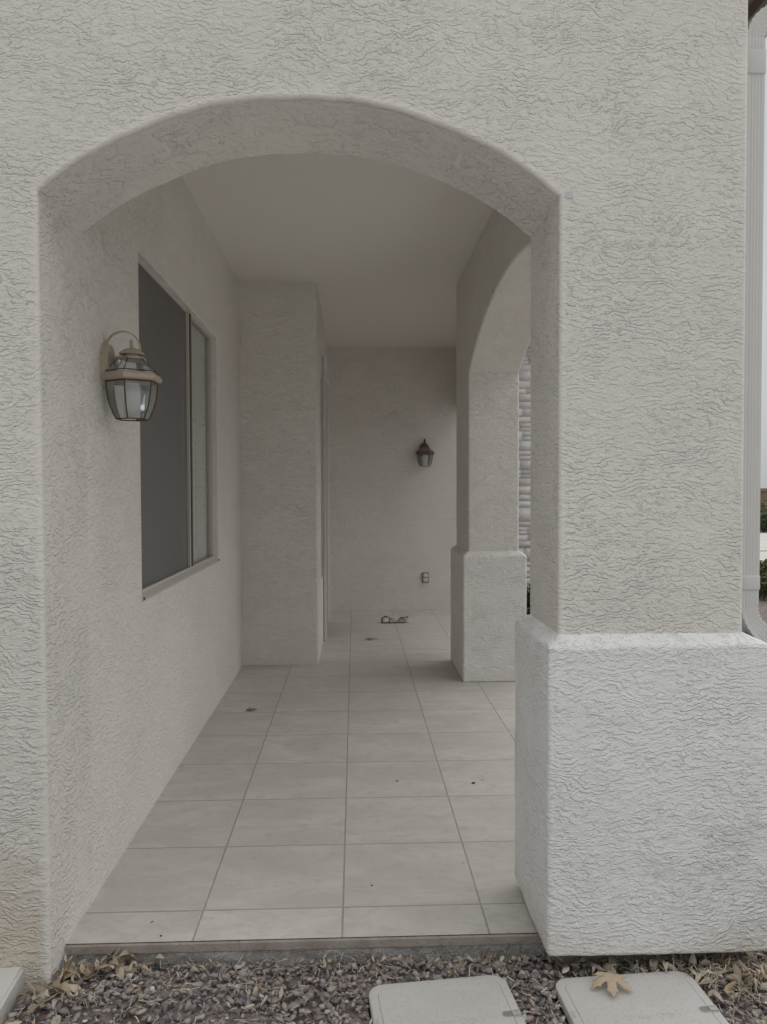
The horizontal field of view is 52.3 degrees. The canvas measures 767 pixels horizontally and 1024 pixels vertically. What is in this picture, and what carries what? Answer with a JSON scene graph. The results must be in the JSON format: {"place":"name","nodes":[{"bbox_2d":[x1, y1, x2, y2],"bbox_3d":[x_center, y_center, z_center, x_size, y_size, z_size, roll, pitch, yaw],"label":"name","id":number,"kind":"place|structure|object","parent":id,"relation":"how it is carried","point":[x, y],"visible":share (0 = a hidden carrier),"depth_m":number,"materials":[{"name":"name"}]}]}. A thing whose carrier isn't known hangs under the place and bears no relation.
{"place":"outdoors","nodes":[
{"label":"outdoors","id":0,"kind":"place"},
{"bbox_2d":[66,609,537,943],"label":"porch floor","id":1,"kind":"structure","parent":0,"point":[279,764],"depth_m":3.43,"materials":[{"name":"tile"}]},
{"bbox_2d":[3,951,766,1023],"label":"gravel ground","id":2,"kind":"structure","parent":0,"point":[44,1013],"depth_m":2.24,"materials":[{"name":"grey gravel"}]},
{"bbox_2d":[0,967,23,1020],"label":"drain extension","id":3,"kind":"object","parent":2,"relation":"on","point":[11,984],"visible":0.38,"depth_m":2.23,"materials":[{"name":"metal"}]},
{"bbox_2d":[66,943,546,970],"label":"concrete slab","id":4,"kind":"structure","parent":2,"relation":"on","point":[309,955],"depth_m":2.47,"materials":[{"name":"grey concrete"}]},
{"bbox_2d":[65,933,541,954],"bbox_3d":[-0.211,1.357,2.546,1.565,0.028,0.176,0,2,-2],"label":"porch floor edge","id":5,"kind":"object","parent":4,"relation":"on","point":[301,943],"visible":0.41,"depth_m":2.46,"materials":[{"name":"concrete"}]},
{"bbox_2d":[0,945,766,1023],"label":"leaf litter","id":6,"kind":"object","parent":2,"relation":"on","point":[41,998],"visible":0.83,"depth_m":2.33,"materials":[{"name":"brown plant"}]},
{"bbox_2d":[367,975,525,1023],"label":"valve box","id":7,"kind":"object","parent":2,"relation":"on","point":[487,999],"visible":1,"depth_m":2.18,"materials":[{"name":"plastic"}]},
{"bbox_2d":[555,971,728,1023],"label":"valve box","id":8,"kind":"object","parent":2,"relation":"on","point":[672,997],"visible":1,"depth_m":2.18,"materials":[{"name":"plastic"}]},
{"bbox_2d":[591,968,632,996],"bbox_3d":[0.652,1.347,2.236,0.116,0.022,0.118,-2,2,-41],"label":"maple leaf","id":9,"kind":"object","parent":8,"relation":"on","point":[610,979],"visible":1,"depth_m":2.23,"materials":[{"name":"beige plant"}]},
{"bbox_2d":[381,616,408,622],"bbox_3d":[0.119,1.140,8.278,0.293,0.071,0.083,0,2,-2],"label":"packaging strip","id":10,"kind":"object","parent":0,"point":[385,619],"visible":1,"depth_m":8.27,"materials":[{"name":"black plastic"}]},
{"bbox_2d":[527,530,766,623],"bbox_3d":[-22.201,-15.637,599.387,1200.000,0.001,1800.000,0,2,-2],"label":"ground","id":11,"kind":"structure","parent":0,"point":[762,607],"depth_m":9.91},
{"bbox_2d":[0,0,766,991],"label":"stucco house","id":12,"kind":"structure","parent":11,"relation":"on","point":[330,264],"depth_m":2.34,"materials":[{"name":"paint"}]},
{"bbox_2d":[100,330,161,420],"bbox_3d":[-0.916,-0.497,2.845,0.193,0.324,0.221,0,2,-2],"label":"wall lantern","id":13,"kind":"object","parent":12,"relation":"attached to","point":[140,402],"depth_m":2.82,"materials":[{"name":"gold metal"}]},
{"bbox_2d":[138,259,219,600],"bbox_3d":[-1.112,-0.387,4.247,0.110,1.484,1.876,0,2,-2],"label":"window","id":14,"kind":"structure","parent":12,"relation":"in","point":[174,463],"depth_m":4.09,"materials":[{"name":"grey glass"}]},
{"bbox_2d":[322,355,330,640],"bbox_3d":[-0.620,-0.138,7.832,0.134,2.650,1.170,0,2,-2],"label":"door","id":15,"kind":"structure","parent":12,"relation":"in","point":[325,372],"depth_m":7.29,"materials":[{"name":"white metal"}]},
{"bbox_2d":[415,439,433,466],"bbox_3d":[0.480,-0.689,9.042,0.221,0.324,0.193,0,2,-2],"label":"wall lantern","id":16,"kind":"object","parent":12,"relation":"attached to","point":[424,451],"depth_m":9.04,"materials":[{"name":"gold metal"}]},
{"bbox_2d":[422,572,428,582],"bbox_3d":[0.493,0.767,9.164,0.080,0.124,0.032,0,2,-2],"label":"outlet","id":17,"kind":"object","parent":12,"relation":"attached to","point":[425,577],"visible":1,"depth_m":9.16,"materials":[{"name":"white plastic"}]},
{"bbox_2d":[526,584,529,614],"bbox_3d":[1.781,1.001,8.858,0.559,0.513,0.525,1,2,44],"label":"shrub","id":18,"kind":"object","parent":11,"relation":"on","point":[528,602],"visible":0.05,"depth_m":8.82,"materials":[{"name":"green plant"}]},
{"bbox_2d":[759,564,766,600],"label":"shrub","id":19,"kind":"object","parent":11,"relation":"on","point":[763,579],"visible":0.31,"depth_m":10.62,"materials":[{"name":"green plant"}]},
{"bbox_2d":[760,500,766,525],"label":"shrub","id":20,"kind":"object","parent":11,"relation":"on","point":[763,507],"visible":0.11,"depth_m":28.42,"materials":[{"name":"green plant"}]},
{"bbox_2d":[760,513,766,531],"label":"shrub","id":21,"kind":"object","parent":11,"relation":"on","point":[763,523],"visible":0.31,"depth_m":26.75,"materials":[{"name":"green plant"}]},
{"bbox_2d":[760,559,766,565],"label":"shrub","id":22,"kind":"object","parent":11,"relation":"on","point":[764,562],"visible":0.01,"depth_m":12.26,"materials":[{"name":"green plant"}]},
{"bbox_2d":[760,533,766,561],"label":"driveway","id":23,"kind":"structure","parent":0,"point":[763,545],"depth_m":20.41,"materials":[{"name":"concrete"}]},
{"bbox_2d":[760,488,766,514],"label":"block wall","id":24,"kind":"structure","parent":0,"point":[763,494],"depth_m":32.60,"materials":[{"name":"brick"}]},
{"bbox_2d":[760,40,766,487],"label":"sky","id":25,"kind":"structure","parent":0,"point":[763,484],"materials":[{"name":"white"}]}
]}

